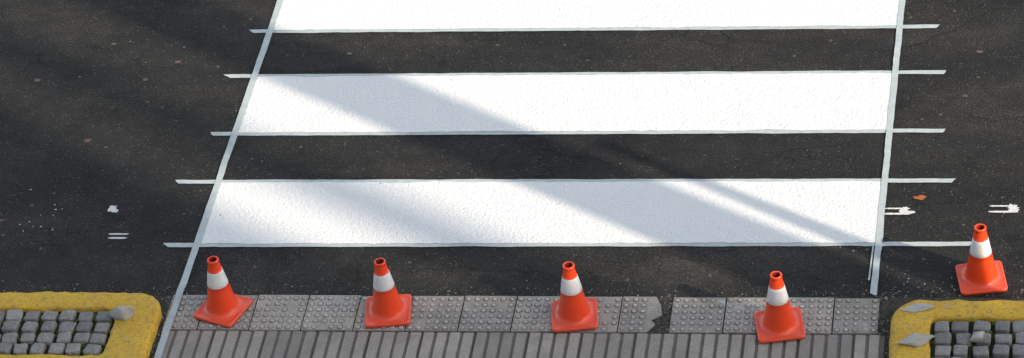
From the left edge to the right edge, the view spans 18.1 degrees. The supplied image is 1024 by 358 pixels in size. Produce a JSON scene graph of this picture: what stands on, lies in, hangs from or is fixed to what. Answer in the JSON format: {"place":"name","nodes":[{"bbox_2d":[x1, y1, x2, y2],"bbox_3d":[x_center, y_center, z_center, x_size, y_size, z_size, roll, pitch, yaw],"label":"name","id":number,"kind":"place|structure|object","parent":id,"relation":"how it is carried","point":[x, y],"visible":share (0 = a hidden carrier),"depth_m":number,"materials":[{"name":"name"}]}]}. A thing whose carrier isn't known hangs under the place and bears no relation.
{"place":"outdoors","nodes":[
{"label":"outdoors","id":0,"kind":"place"},
{"bbox_2d":[0,309,113,355],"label":"cobblestones","id":1,"kind":"structure","parent":0,"point":[12,324],"depth_m":24.38,"materials":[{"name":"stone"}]},
{"bbox_2d":[0,314,1015,355],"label":"moss","id":2,"kind":"object","parent":1,"relation":"on","point":[95,315],"visible":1,"depth_m":24.33,"materials":[{"name":"green plant"}]},
{"bbox_2d":[0,0,1023,357],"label":"road","id":3,"kind":"structure","parent":0,"point":[152,138],"depth_m":25.77,"materials":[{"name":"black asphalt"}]},
{"bbox_2d":[0,43,981,221],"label":"road stain","id":4,"kind":"object","parent":3,"relation":"on","point":[349,53],"visible":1,"depth_m":26.47,"materials":[{"name":"black"}]},
{"bbox_2d":[19,189,1018,238],"bbox_3d":[-0.044,0.271,25.076,7.919,0.001,0.641,0,38,10],"label":"survey paint mark","id":5,"kind":"object","parent":3,"relation":"on","point":[1011,207],"visible":1,"depth_m":24.56,"materials":[{"name":"white paint"}]},
{"bbox_2d":[201,0,898,243],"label":"crosswalk stripes","id":6,"kind":"object","parent":3,"relation":"on","point":[552,212],"visible":1,"depth_m":25.82,"materials":[{"name":"white paint"}]},
{"bbox_2d":[154,0,904,357],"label":"masking tape","id":7,"kind":"object","parent":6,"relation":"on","point":[250,90],"visible":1,"depth_m":25.46,"materials":[{"name":"white paper"}]},
{"bbox_2d":[163,24,970,246],"bbox_3d":[0.757,-1.495,27.236,6.385,0.001,6.588,0,38,10],"label":"masking tape","id":8,"kind":"object","parent":3,"relation":"on","point":[581,132],"visible":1,"depth_m":25.71,"materials":[{"name":"white paper"}]},
{"bbox_2d":[342,1,1017,279],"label":"asphalt crack","id":9,"kind":"object","parent":3,"relation":"on","point":[667,155],"visible":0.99,"depth_m":25.46,"materials":[{"name":"black asphalt"}]},
{"bbox_2d":[913,195,925,199],"bbox_3d":[3.129,0.142,24.673,0.109,0.016,0.044,0,38,10],"label":"fallen leaf","id":10,"kind":"object","parent":3,"relation":"on","point":[920,197],"visible":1,"depth_m":24.67,"materials":[{"name":"orange plant"}]},
{"bbox_2d":[955,223,1007,295],"bbox_3d":[3.458,0.548,23.691,0.348,0.500,0.348,-6,37,2],"label":"traffic cone","id":11,"kind":"object","parent":3,"relation":"on","point":[981,271],"visible":1,"depth_m":23.70,"materials":[{"name":"orange plastic"}]},
{"bbox_2d":[144,293,1009,297],"bbox_3d":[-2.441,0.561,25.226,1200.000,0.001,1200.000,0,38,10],"label":"ground","id":12,"kind":"structure","parent":0,"point":[559,295],"depth_m":24.32,"materials":[{"name":"grey concrete"}]},
{"bbox_2d":[147,294,1023,357],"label":"pavement","id":13,"kind":"structure","parent":0,"point":[898,302],"depth_m":23.88,"materials":[{"name":"grey concrete"}]},
{"bbox_2d":[0,291,161,357],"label":"yellow kerb","id":14,"kind":"structure","parent":13,"relation":"on","point":[134,336],"depth_m":24.53,"materials":[{"name":"paint"}]},
{"bbox_2d":[110,306,133,320],"bbox_3d":[-2.964,1.014,24.415,0.157,0.147,0.142,20,45,31],"label":"broken stone","id":15,"kind":"object","parent":14,"relation":"on","point":[124,313],"visible":1,"depth_m":24.37,"materials":[{"name":"beige stone"}]},
{"bbox_2d":[162,295,879,334],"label":"tactile paving","id":16,"kind":"structure","parent":13,"relation":"on","point":[856,316],"depth_m":24.06,"materials":[{"name":"concrete"}]},
{"bbox_2d":[193,256,252,327],"bbox_3d":[-2.227,0.801,24.334,0.348,0.500,0.348,14,42,26],"label":"traffic cone","id":17,"kind":"object","parent":16,"relation":"on","point":[223,305],"visible":1,"depth_m":24.34,"materials":[{"name":"orange plastic"}]},
{"bbox_2d":[364,258,411,327],"bbox_3d":[-0.960,0.810,24.099,0.348,0.500,0.348,-5,37,4],"label":"traffic cone","id":18,"kind":"object","parent":16,"relation":"on","point":[388,304],"visible":1,"depth_m":24.11,"materials":[{"name":"orange plastic"}]},
{"bbox_2d":[551,261,597,332],"bbox_3d":[0.442,0.830,23.827,0.348,0.500,0.348,-5,37,3],"label":"traffic cone","id":19,"kind":"object","parent":16,"relation":"on","point":[573,308],"visible":1,"depth_m":23.83,"materials":[{"name":"orange plastic"}]},
{"bbox_2d":[754,271,805,343],"bbox_3d":[1.944,0.890,23.484,0.348,0.500,0.348,-6,37,2],"label":"traffic cone","id":20,"kind":"object","parent":16,"relation":"on","point":[779,319],"visible":1,"depth_m":23.49,"materials":[{"name":"orange plastic"}]},
{"bbox_2d":[161,330,884,357],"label":"grooved paving","id":21,"kind":"structure","parent":13,"relation":"on","point":[237,344],"depth_m":23.82,"materials":[{"name":"concrete"}]},
{"bbox_2d":[889,299,1023,357],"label":"yellow kerb","id":22,"kind":"structure","parent":13,"relation":"on","point":[904,324],"depth_m":23.40,"materials":[{"name":"paint"}]},
{"bbox_2d":[897,333,934,346],"bbox_3d":[2.925,1.161,23.211,0.264,0.063,0.142,-24,40,-21],"label":"broken stone","id":23,"kind":"object","parent":22,"relation":"on","point":[916,339],"visible":1,"depth_m":23.18,"materials":[{"name":"grey stone"}]},
{"bbox_2d":[901,303,934,311],"bbox_3d":[2.966,0.940,23.506,0.260,0.018,0.091,-6,37,3],"label":"broken stone","id":24,"kind":"object","parent":22,"relation":"on","point":[916,307],"visible":1,"depth_m":23.50,"materials":[{"name":"grey stone"}]},
{"bbox_2d":[929,320,1023,357],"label":"cobblestones","id":25,"kind":"structure","parent":0,"point":[943,339],"depth_m":23.18,"materials":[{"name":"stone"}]},
{"bbox_2d":[970,331,984,341],"bbox_3d":[3.358,1.129,23.175,0.103,0.074,0.103,0,38,10],"label":"broken stone","id":26,"kind":"object","parent":25,"relation":"on","point":[978,336],"visible":1,"depth_m":23.15,"materials":[{"name":"grey stone"}]}
]}

